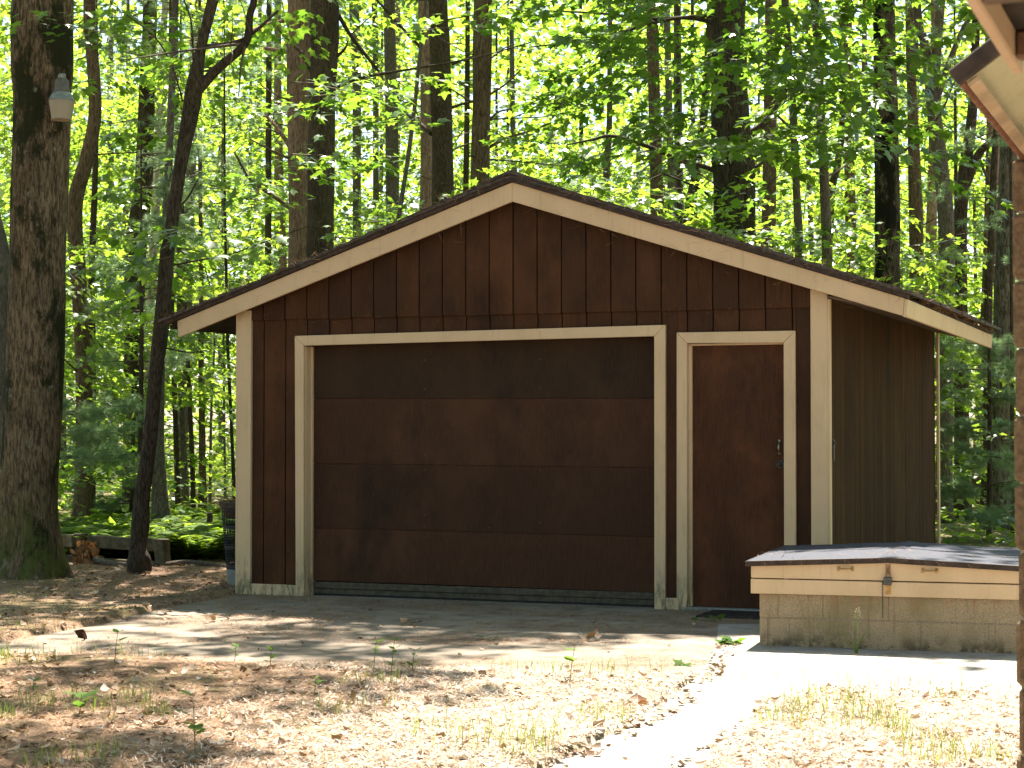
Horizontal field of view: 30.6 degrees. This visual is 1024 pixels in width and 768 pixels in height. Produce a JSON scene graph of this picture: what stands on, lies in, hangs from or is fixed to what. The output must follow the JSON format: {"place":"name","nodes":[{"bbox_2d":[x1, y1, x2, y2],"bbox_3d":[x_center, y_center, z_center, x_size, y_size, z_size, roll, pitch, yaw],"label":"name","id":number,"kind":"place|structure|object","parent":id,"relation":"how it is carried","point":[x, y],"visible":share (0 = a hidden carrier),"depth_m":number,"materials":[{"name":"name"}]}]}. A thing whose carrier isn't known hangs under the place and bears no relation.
{"place":"outdoors","nodes":[
{"label":"outdoors","id":0,"kind":"place"},
{"bbox_2d":[0,593,759,680],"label":"driveway","id":1,"kind":"structure","parent":0,"point":[687,644],"depth_m":12.54,"materials":[{"name":"concrete"}]},
{"bbox_2d":[0,0,985,433],"label":"sky","id":2,"kind":"structure","parent":0,"point":[703,4],"materials":[{"name":"white"}]},
{"bbox_2d":[0,434,1018,767],"bbox_3d":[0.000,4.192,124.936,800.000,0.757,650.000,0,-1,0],"label":"ground","id":3,"kind":"structure","parent":0,"point":[98,600],"depth_m":9.47,"materials":[{"name":"soil"}]},
{"bbox_2d":[0,214,8,458],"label":"tree","id":4,"kind":"object","parent":3,"relation":"on","point":[4,266],"visible":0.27,"depth_m":19.41,"materials":[{"name":"brown plant"}]},
{"bbox_2d":[0,0,73,579],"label":"tree","id":5,"kind":"object","parent":3,"relation":"on","point":[31,545],"visible":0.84,"depth_m":16.81,"materials":[{"name":"brown plant"}]},
{"bbox_2d":[48,73,74,130],"bbox_3d":[-4.079,-2.519,16.771,0.348,0.516,0.237,-1,-2,29],"label":"yard lamp","id":6,"kind":"object","parent":5,"relation":"attached to","point":[61,100],"visible":1,"depth_m":16.68,"materials":[{"name":"glass"}]},
{"bbox_2d":[0,10,132,351],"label":"tree","id":7,"kind":"object","parent":3,"relation":"on","point":[75,146],"visible":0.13,"depth_m":38.40,"materials":[{"name":"green plant"}]},
{"bbox_2d":[3,216,154,466],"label":"sapling","id":8,"kind":"object","parent":3,"relation":"on","point":[86,224],"visible":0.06,"depth_m":29.57,"materials":[{"name":"green plant"}]},
{"bbox_2d":[4,226,157,505],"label":"sapling","id":9,"kind":"object","parent":3,"relation":"on","point":[123,323],"visible":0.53,"depth_m":22.37,"materials":[{"name":"green plant"}]},
{"bbox_2d":[0,63,173,477],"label":"tree","id":10,"kind":"object","parent":3,"relation":"on","point":[112,117],"visible":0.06,"depth_m":40.00,"materials":[{"name":"green plant"}]},
{"bbox_2d":[3,222,192,487],"bbox_3d":[-6.351,-0.224,25.922,3.858,4.681,4.040,0,-1,17],"label":"sapling","id":11,"kind":"object","parent":3,"relation":"on","point":[167,375],"visible":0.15,"depth_m":25.88,"materials":[{"name":"green plant"}]},
{"bbox_2d":[60,345,145,474],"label":"young pine","id":12,"kind":"object","parent":3,"relation":"on","point":[85,432],"visible":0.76,"depth_m":20.54,"materials":[{"name":"green plant"}]},
{"bbox_2d":[0,10,211,425],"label":"tree","id":13,"kind":"object","parent":3,"relation":"on","point":[125,76],"visible":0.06,"depth_m":36.26,"materials":[{"name":"green plant"}]},
{"bbox_2d":[75,336,150,513],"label":"young pine","id":14,"kind":"object","parent":3,"relation":"on","point":[101,503],"visible":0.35,"depth_m":24.48,"materials":[{"name":"green plant"}]},
{"bbox_2d":[61,533,170,562],"bbox_3d":[-4.390,1.714,18.848,2.400,0.430,0.154,-1,-2,29],"label":"plank fence","id":15,"kind":"object","parent":3,"relation":"on","point":[160,547],"visible":0.43,"depth_m":18.60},
{"bbox_2d":[4,0,232,416],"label":"tree","id":16,"kind":"object","parent":3,"relation":"on","point":[110,148],"visible":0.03,"depth_m":47.86,"materials":[{"name":"green plant"}]},
{"bbox_2d":[65,0,178,520],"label":"tree","id":17,"kind":"object","parent":3,"relation":"on","point":[79,182],"visible":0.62,"depth_m":23.68,"materials":[{"name":"brown plant"}]},
{"bbox_2d":[0,0,268,500],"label":"tree","id":18,"kind":"object","parent":3,"relation":"on","point":[96,180],"visible":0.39,"depth_m":26.02,"materials":[{"name":"green plant"}]},
{"bbox_2d":[77,113,207,473],"bbox_3d":[-4.430,-0.635,22.491,1.637,5.300,1.564,0,-1,-18],"label":"tree","id":19,"kind":"object","parent":3,"relation":"on","point":[159,152],"visible":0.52,"depth_m":22.58,"materials":[{"name":"green plant"}]},
{"bbox_2d":[0,0,288,416],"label":"tree","id":20,"kind":"object","parent":3,"relation":"on","point":[152,200],"visible":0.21,"depth_m":29.00,"materials":[{"name":"plant"}]},
{"bbox_2d":[66,550,225,566],"bbox_3d":[-3.688,1.744,18.395,2.495,0.131,0.540,-1,-2,33],"label":"fallen branch","id":21,"kind":"object","parent":3,"relation":"on","point":[99,560],"visible":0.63,"depth_m":18.24,"materials":[{"name":"wood"}]},
{"bbox_2d":[58,225,235,494],"bbox_3d":[-4.887,-0.064,24.855,3.150,4.291,3.468,0,-1,-6],"label":"sapling","id":22,"kind":"object","parent":3,"relation":"on","point":[200,391],"visible":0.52,"depth_m":24.80,"materials":[{"name":"green plant"}]},
{"bbox_2d":[59,505,234,559],"bbox_3d":[-3.812,1.736,22.644,3.961,0.335,7.919,0,-1,0],"label":"fern patch","id":23,"kind":"object","parent":3,"relation":"on","point":[187,532],"visible":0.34,"depth_m":19.82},
{"bbox_2d":[82,0,248,505],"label":"tree","id":24,"kind":"object","parent":3,"relation":"on","point":[147,110],"visible":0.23,"depth_m":27.97,"materials":[{"name":"brown plant"}]},
{"bbox_2d":[88,0,250,505],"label":"tree","id":25,"kind":"object","parent":3,"relation":"on","point":[176,434],"visible":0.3,"depth_m":26.97,"materials":[{"name":"brown plant"}]},
{"bbox_2d":[68,88,273,440],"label":"tree","id":26,"kind":"object","parent":3,"relation":"on","point":[219,235],"visible":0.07,"depth_m":45.57,"materials":[{"name":"green plant"}]},
{"bbox_2d":[122,1,220,507],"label":"tree","id":27,"kind":"object","parent":3,"relation":"on","point":[191,451],"visible":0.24,"depth_m":28.96,"materials":[{"name":"brown plant"}]},
{"bbox_2d":[66,60,288,486],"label":"tree","id":28,"kind":"object","parent":3,"relation":"on","point":[215,198],"visible":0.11,"depth_m":40.29,"materials":[{"name":"green plant"}]},
{"bbox_2d":[96,0,285,506],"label":"tree","id":29,"kind":"object","parent":3,"relation":"on","point":[182,417],"visible":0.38,"depth_m":27.39,"materials":[{"name":"green plant"}]},
{"bbox_2d":[97,213,287,502],"bbox_3d":[-5.020,-0.300,30.959,4.248,5.092,3.856,0,-1,-15],"label":"sapling","id":30,"kind":"object","parent":3,"relation":"on","point":[168,434],"visible":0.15,"depth_m":30.94,"materials":[{"name":"green plant"}]},
{"bbox_2d":[111,0,287,508],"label":"tree","id":31,"kind":"object","parent":3,"relation":"on","point":[202,435],"visible":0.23,"depth_m":29.98,"materials":[{"name":"green plant"}]},
{"bbox_2d":[73,0,332,521],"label":"tree","id":32,"kind":"object","parent":3,"relation":"on","point":[160,507],"visible":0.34,"depth_m":22.46,"materials":[{"name":"brown plant"}]},
{"bbox_2d":[154,0,272,495],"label":"tree","id":33,"kind":"object","parent":3,"relation":"on","point":[188,173],"visible":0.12,"depth_m":32.24,"materials":[{"name":"brown plant"}]},
{"bbox_2d":[206,496,235,584],"bbox_3d":[-2.322,1.330,16.175,0.641,0.870,0.623,1,-1,-23],"label":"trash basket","id":34,"kind":"object","parent":3,"relation":"on","point":[228,508],"visible":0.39,"depth_m":16.03,"materials":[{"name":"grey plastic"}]},
{"bbox_2d":[189,0,287,499],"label":"tree","id":35,"kind":"object","parent":3,"relation":"on","point":[228,353],"visible":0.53,"depth_m":26.03,"materials":[{"name":"brown plant"}]},
{"bbox_2d":[0,561,498,766],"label":"bleached leaves","id":36,"kind":"object","parent":3,"relation":"on","point":[184,670],"visible":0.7,"depth_m":9.49,"materials":[{"name":"beige plant"}]},
{"bbox_2d":[86,0,417,304],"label":"tree","id":37,"kind":"object","parent":3,"relation":"on","point":[268,173],"visible":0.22,"depth_m":34.46,"materials":[{"name":"green plant"}]},
{"bbox_2d":[7,0,507,573],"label":"tree","id":38,"kind":"object","parent":3,"relation":"on","point":[195,86],"visible":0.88,"depth_m":17.58,"materials":[{"name":"green plant"}]},
{"bbox_2d":[174,0,347,408],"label":"tree","id":39,"kind":"object","parent":3,"relation":"on","point":[257,189],"visible":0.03,"depth_m":49.48,"materials":[{"name":"plant"}]},
{"bbox_2d":[113,0,419,384],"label":"tree","id":40,"kind":"object","parent":3,"relation":"on","point":[277,86],"visible":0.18,"depth_m":38.38,"materials":[{"name":"plant"}]},
{"bbox_2d":[230,0,310,266],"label":"tree","id":41,"kind":"object","parent":3,"relation":"on","point":[296,141],"visible":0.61,"depth_m":24.45,"materials":[{"name":"brown wood"}]},
{"bbox_2d":[159,116,405,420],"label":"tree","id":42,"kind":"object","parent":3,"relation":"on","point":[284,128],"visible":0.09,"depth_m":45.38,"materials":[{"name":"green plant"}]},
{"bbox_2d":[261,3,472,253],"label":"tree","id":43,"kind":"object","parent":3,"relation":"on","point":[376,179],"visible":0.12,"depth_m":40.07,"materials":[{"name":"green plant"}]},
{"bbox_2d":[272,4,463,262],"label":"tree","id":44,"kind":"object","parent":3,"relation":"on","point":[346,186],"visible":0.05,"depth_m":52.39,"materials":[{"name":"green plant"}]},
{"bbox_2d":[231,0,535,268],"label":"tree","id":45,"kind":"object","parent":3,"relation":"on","point":[455,129],"visible":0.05,"depth_m":43.22,"materials":[{"name":"plant"}]},
{"bbox_2d":[246,0,530,259],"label":"tree","id":46,"kind":"object","parent":3,"relation":"on","point":[320,206],"visible":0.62,"depth_m":23.44,"materials":[{"name":"brown wood"}]},
{"bbox_2d":[335,0,450,236],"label":"tree","id":47,"kind":"object","parent":3,"relation":"on","point":[356,149],"visible":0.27,"depth_m":38.08,"materials":[{"name":"brown plant"}]},
{"bbox_2d":[395,0,426,220],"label":"tree","id":48,"kind":"object","parent":3,"relation":"on","point":[406,169],"visible":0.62,"depth_m":22.06,"materials":[{"name":"brown plant"}]},
{"bbox_2d":[336,0,504,209],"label":"tree","id":49,"kind":"object","parent":3,"relation":"on","point":[442,152],"visible":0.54,"depth_m":27.98,"materials":[{"name":"brown plant"}]},
{"bbox_2d":[345,1,495,208],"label":"tree","id":50,"kind":"object","parent":3,"relation":"on","point":[425,163],"visible":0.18,"depth_m":31.02,"materials":[{"name":"brown plant"}]},
{"bbox_2d":[384,0,472,224],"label":"tree","id":51,"kind":"object","parent":3,"relation":"on","point":[391,135],"visible":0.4,"depth_m":34.04,"materials":[{"name":"brown plant"}]},
{"bbox_2d":[250,0,667,244],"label":"tree","id":52,"kind":"object","parent":3,"relation":"on","point":[467,124],"visible":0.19,"depth_m":36.29,"materials":[{"name":"green plant"}]},
{"bbox_2d":[368,6,618,226],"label":"tree","id":53,"kind":"object","parent":3,"relation":"on","point":[503,104],"visible":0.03,"depth_m":46.73,"materials":[{"name":"green plant"}]},
{"bbox_2d":[366,0,633,211],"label":"tree","id":54,"kind":"object","parent":3,"relation":"on","point":[480,121],"visible":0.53,"depth_m":27.00,"materials":[{"name":"brown plant"}]},
{"bbox_2d":[0,577,1015,767],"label":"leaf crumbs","id":55,"kind":"object","parent":3,"relation":"on","point":[327,695],"visible":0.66,"depth_m":9.17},
{"bbox_2d":[0,0,1017,457],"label":"distant woods","id":56,"kind":"object","parent":3,"relation":"on","point":[4,14],"visible":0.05,"depth_m":70.17,"materials":[{"name":"plant"}]},
{"bbox_2d":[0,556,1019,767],"bbox_3d":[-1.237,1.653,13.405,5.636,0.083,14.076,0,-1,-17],"label":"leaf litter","id":57,"kind":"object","parent":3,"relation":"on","point":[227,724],"visible":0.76,"depth_m":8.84,"materials":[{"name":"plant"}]},
{"bbox_2d":[0,639,1019,767],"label":"grass","id":58,"kind":"structure","parent":3,"relation":"on","point":[52,701],"depth_m":8.23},
{"bbox_2d":[0,561,1020,767],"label":"pine needles","id":59,"kind":"object","parent":3,"relation":"on","point":[314,749],"visible":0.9,"depth_m":8.74,"materials":[{"name":"plant"}]},
{"bbox_2d":[381,0,642,215],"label":"tree","id":60,"kind":"object","parent":3,"relation":"on","point":[513,60],"visible":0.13,"depth_m":40.20,"materials":[{"name":"green plant"}]},
{"bbox_2d":[58,430,1014,557],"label":"undergrowth","id":61,"kind":"object","parent":3,"relation":"on","point":[228,481],"visible":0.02,"depth_m":25.43,"materials":[{"name":"green plant"}]},
{"bbox_2d":[60,657,1019,767],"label":"bleached straw","id":62,"kind":"object","parent":3,"relation":"on","point":[583,733],"visible":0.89,"depth_m":8.40,"materials":[{"name":"beige plant"}]},
{"bbox_2d":[70,636,1020,690],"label":"edge grass","id":63,"kind":"structure","parent":3,"relation":"on","point":[637,669],"depth_m":10.26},
{"bbox_2d":[107,667,1018,767],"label":"bleached crumbs","id":64,"kind":"object","parent":3,"relation":"on","point":[998,691],"visible":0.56,"depth_m":8.50,"materials":[{"name":"beige plant"}]},
{"bbox_2d":[158,166,1000,610],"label":"garage","id":65,"kind":"structure","parent":3,"relation":"on","point":[510,386],"depth_m":14.83,"materials":[{"name":"brown"}]},
{"bbox_2d":[313,337,653,606],"bbox_3d":[-0.239,0.687,15.009,3.004,2.101,0.060,-1,-1,21],"label":"overhead door","id":66,"kind":"structure","parent":65,"relation":"in","point":[526,466],"depth_m":14.97,"materials":[{"name":"brown wood"}]},
{"bbox_2d":[693,344,783,608],"bbox_3d":[1.718,0.698,14.148,0.730,1.986,0.094,-1,-1,21],"label":"entry door","id":67,"kind":"structure","parent":65,"relation":"in","point":[738,390],"depth_m":14.17,"materials":[{"name":"wood"}]},
{"bbox_2d":[455,0,712,214],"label":"tree","id":68,"kind":"object","parent":3,"relation":"on","point":[586,149],"visible":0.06,"depth_m":42.56,"materials":[{"name":"green plant"}]},
{"bbox_2d":[149,665,1020,767],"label":"bleached leaves","id":69,"kind":"object","parent":3,"relation":"on","point":[570,718],"visible":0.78,"depth_m":8.51,"materials":[{"name":"beige plant"}]},
{"bbox_2d":[568,0,671,199],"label":"tree","id":70,"kind":"object","parent":3,"relation":"on","point":[608,128],"visible":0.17,"depth_m":36.09,"materials":[{"name":"brown plant"}]},
{"bbox_2d":[548,173,726,226],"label":"sapling","id":71,"kind":"object","parent":3,"relation":"on","point":[672,198],"visible":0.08,"depth_m":24.81,"materials":[{"name":"green plant"}]},
{"bbox_2d":[507,0,811,242],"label":"tree","id":72,"kind":"object","parent":3,"relation":"on","point":[726,174],"visible":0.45,"depth_m":25.89,"materials":[{"name":"brown plant"}]},
{"bbox_2d":[412,672,906,750],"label":"grass","id":73,"kind":"structure","parent":3,"relation":"on","point":[789,708],"depth_m":8.48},
{"bbox_2d":[522,8,807,259],"bbox_3d":[3.065,-2.733,38.060,6.165,10.231,6.258,0,-1,0],"label":"tree","id":74,"kind":"object","parent":3,"relation":"on","point":[668,79],"visible":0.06,"depth_m":38.06,"materials":[{"name":"green plant"}]},
{"bbox_2d":[630,3,704,215],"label":"tree","id":75,"kind":"object","parent":3,"relation":"on","point":[653,92],"visible":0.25,"depth_m":33.04,"materials":[{"name":"brown plant"}]},
{"bbox_2d":[548,0,819,245],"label":"tree","id":76,"kind":"object","parent":3,"relation":"on","point":[702,115],"visible":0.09,"depth_m":34.05,"materials":[{"name":"green plant"}]},
{"bbox_2d":[580,173,816,252],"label":"sapling","id":77,"kind":"object","parent":3,"relation":"on","point":[603,192],"visible":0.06,"depth_m":24.26,"materials":[{"name":"green plant"}]},
{"bbox_2d":[568,0,840,251],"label":"tree","id":78,"kind":"object","parent":3,"relation":"on","point":[684,23],"visible":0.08,"depth_m":42.12,"materials":[{"name":"green plant"}]},
{"bbox_2d":[475,0,949,258],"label":"tree","id":79,"kind":"object","parent":3,"relation":"on","point":[600,40],"visible":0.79,"depth_m":20.40,"materials":[{"name":"green plant"}]},
{"bbox_2d":[698,0,777,249],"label":"tree","id":80,"kind":"object","parent":3,"relation":"on","point":[768,169],"visible":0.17,"depth_m":30.77,"materials":[{"name":"brown plant"}]},
{"bbox_2d":[718,225,846,268],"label":"sapling","id":81,"kind":"object","parent":3,"relation":"on","point":[791,242],"visible":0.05,"depth_m":21.70,"materials":[{"name":"green plant"}]},
{"bbox_2d":[545,624,1020,767],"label":"walkway","id":82,"kind":"structure","parent":3,"relation":"on","point":[683,732],"depth_m":10.17,"materials":[{"name":"concrete"}]},
{"bbox_2d":[546,640,886,767],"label":"edge leaves","id":83,"kind":"object","parent":82,"relation":"on","point":[589,751],"visible":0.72,"depth_m":8.91,"materials":[{"name":"brown plant"}]},
{"bbox_2d":[745,541,1020,653],"bbox_3d":[2.564,1.368,12.344,1.803,0.652,1.672,0,-1,17],"label":"well box","id":84,"kind":"object","parent":82,"relation":"on","point":[950,597],"visible":0.98,"depth_m":11.65,"materials":[{"name":"concrete"}]},
{"bbox_2d":[571,0,1012,267],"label":"tree","id":85,"kind":"object","parent":3,"relation":"on","point":[816,106],"visible":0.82,"depth_m":20.07,"materials":[{"name":"green plant"}]},
{"bbox_2d":[661,0,972,274],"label":"tree","id":86,"kind":"object","parent":3,"relation":"on","point":[833,178],"visible":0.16,"depth_m":32.02,"materials":[{"name":"green plant"}]},
{"bbox_2d":[713,173,945,300],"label":"sapling","id":87,"kind":"object","parent":3,"relation":"on","point":[841,212],"visible":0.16,"depth_m":24.67,"materials":[{"name":"green plant"}]},
{"bbox_2d":[751,5,924,286],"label":"tree","id":88,"kind":"object","parent":3,"relation":"on","point":[809,186],"visible":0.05,"depth_m":45.40,"materials":[{"name":"green plant"}]},
{"bbox_2d":[703,0,992,386],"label":"tree","id":89,"kind":"object","parent":3,"relation":"on","point":[852,199],"visible":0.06,"depth_m":38.41,"materials":[{"name":"green plant"}]},
{"bbox_2d":[758,0,1017,415],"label":"tree","id":90,"kind":"object","parent":3,"relation":"on","point":[866,192],"visible":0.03,"depth_m":49.89,"materials":[{"name":"green plant"}]},
{"bbox_2d":[826,0,954,286],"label":"tree","id":91,"kind":"object","parent":3,"relation":"on","point":[887,192],"visible":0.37,"depth_m":23.45,"materials":[{"name":"black plant"}]},
{"bbox_2d":[802,222,1013,490],"bbox_3d":[4.345,0.059,22.595,2.966,3.917,3.267,1,-1,-21],"label":"sapling","id":92,"kind":"object","parent":3,"relation":"on","point":[865,248],"visible":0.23,"depth_m":22.34,"materials":[{"name":"green plant"}]},
{"bbox_2d":[802,0,1016,361],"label":"tree","id":93,"kind":"object","parent":3,"relation":"on","point":[915,201],"visible":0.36,"depth_m":30.01,"materials":[{"name":"brown plant"}]},
{"bbox_2d":[804,233,1015,488],"bbox_3d":[5.139,0.017,24.373,3.007,4.096,3.311,-1,-1,23],"label":"sapling","id":94,"kind":"object","parent":3,"relation":"on","point":[969,296],"visible":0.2,"depth_m":24.25,"materials":[{"name":"green plant"}]},
{"bbox_2d":[803,39,1018,413],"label":"tree","id":95,"kind":"object","parent":3,"relation":"on","point":[926,142],"visible":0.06,"depth_m":40.25,"materials":[{"name":"green plant"}]},
{"bbox_2d":[900,0,936,418],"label":"tree","id":96,"kind":"object","parent":3,"relation":"on","point":[931,211],"visible":0.1,"depth_m":33.69,"materials":[{"name":"brown wood"}]},
{"bbox_2d":[828,0,1016,503],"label":"tree","id":97,"kind":"object","parent":3,"relation":"on","point":[951,172],"visible":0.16,"depth_m":31.05,"materials":[{"name":"green plant"}]},
{"bbox_2d":[860,0,992,372],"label":"tree","id":98,"kind":"object","parent":3,"relation":"on","point":[946,52],"visible":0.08,"depth_m":38.08,"materials":[{"name":"green plant"}]},
{"bbox_2d":[901,0,986,522],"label":"tree","id":99,"kind":"object","parent":3,"relation":"on","point":[945,211],"visible":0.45,"depth_m":26.46,"materials":[{"name":"brown plant"}]},
{"bbox_2d":[912,14,999,519],"bbox_3d":[6.923,-5.986,27.399,4.814,16.230,4.978,0,-1,-7],"label":"tree","id":100,"kind":"object","parent":3,"relation":"on","point":[965,173],"visible":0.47,"depth_m":27.48,"materials":[{"name":"brown plant"}]},
{"bbox_2d":[896,0,1018,529],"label":"tree","id":101,"kind":"object","parent":3,"relation":"on","point":[1001,303],"visible":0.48,"depth_m":24.91,"materials":[{"name":"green plant"}]},
{"bbox_2d":[900,249,1016,483],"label":"sapling","id":102,"kind":"object","parent":3,"relation":"on","point":[927,282],"visible":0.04,"depth_m":27.46,"materials":[{"name":"green plant"}]},
{"bbox_2d":[934,261,1019,539],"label":"young pine","id":103,"kind":"object","parent":3,"relation":"on","point":[990,514],"visible":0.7,"depth_m":22.53,"materials":[{"name":"green plant"}]},
{"bbox_2d":[962,127,998,506],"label":"tree","id":104,"kind":"object","parent":3,"relation":"on","point":[993,186],"visible":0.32,"depth_m":27.00,"materials":[{"name":"brown plant"}]},
{"bbox_2d":[949,0,1023,767],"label":"house corner","id":105,"kind":"object","parent":3,"relation":"on","point":[988,75],"visible":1,"depth_m":4.93,"materials":[{"name":"wood"}]},
{"bbox_2d":[985,146,1014,532],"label":"tree","id":106,"kind":"object","parent":3,"relation":"on","point":[1012,415],"visible":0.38,"depth_m":24.02,"materials":[{"name":"brown plant"}]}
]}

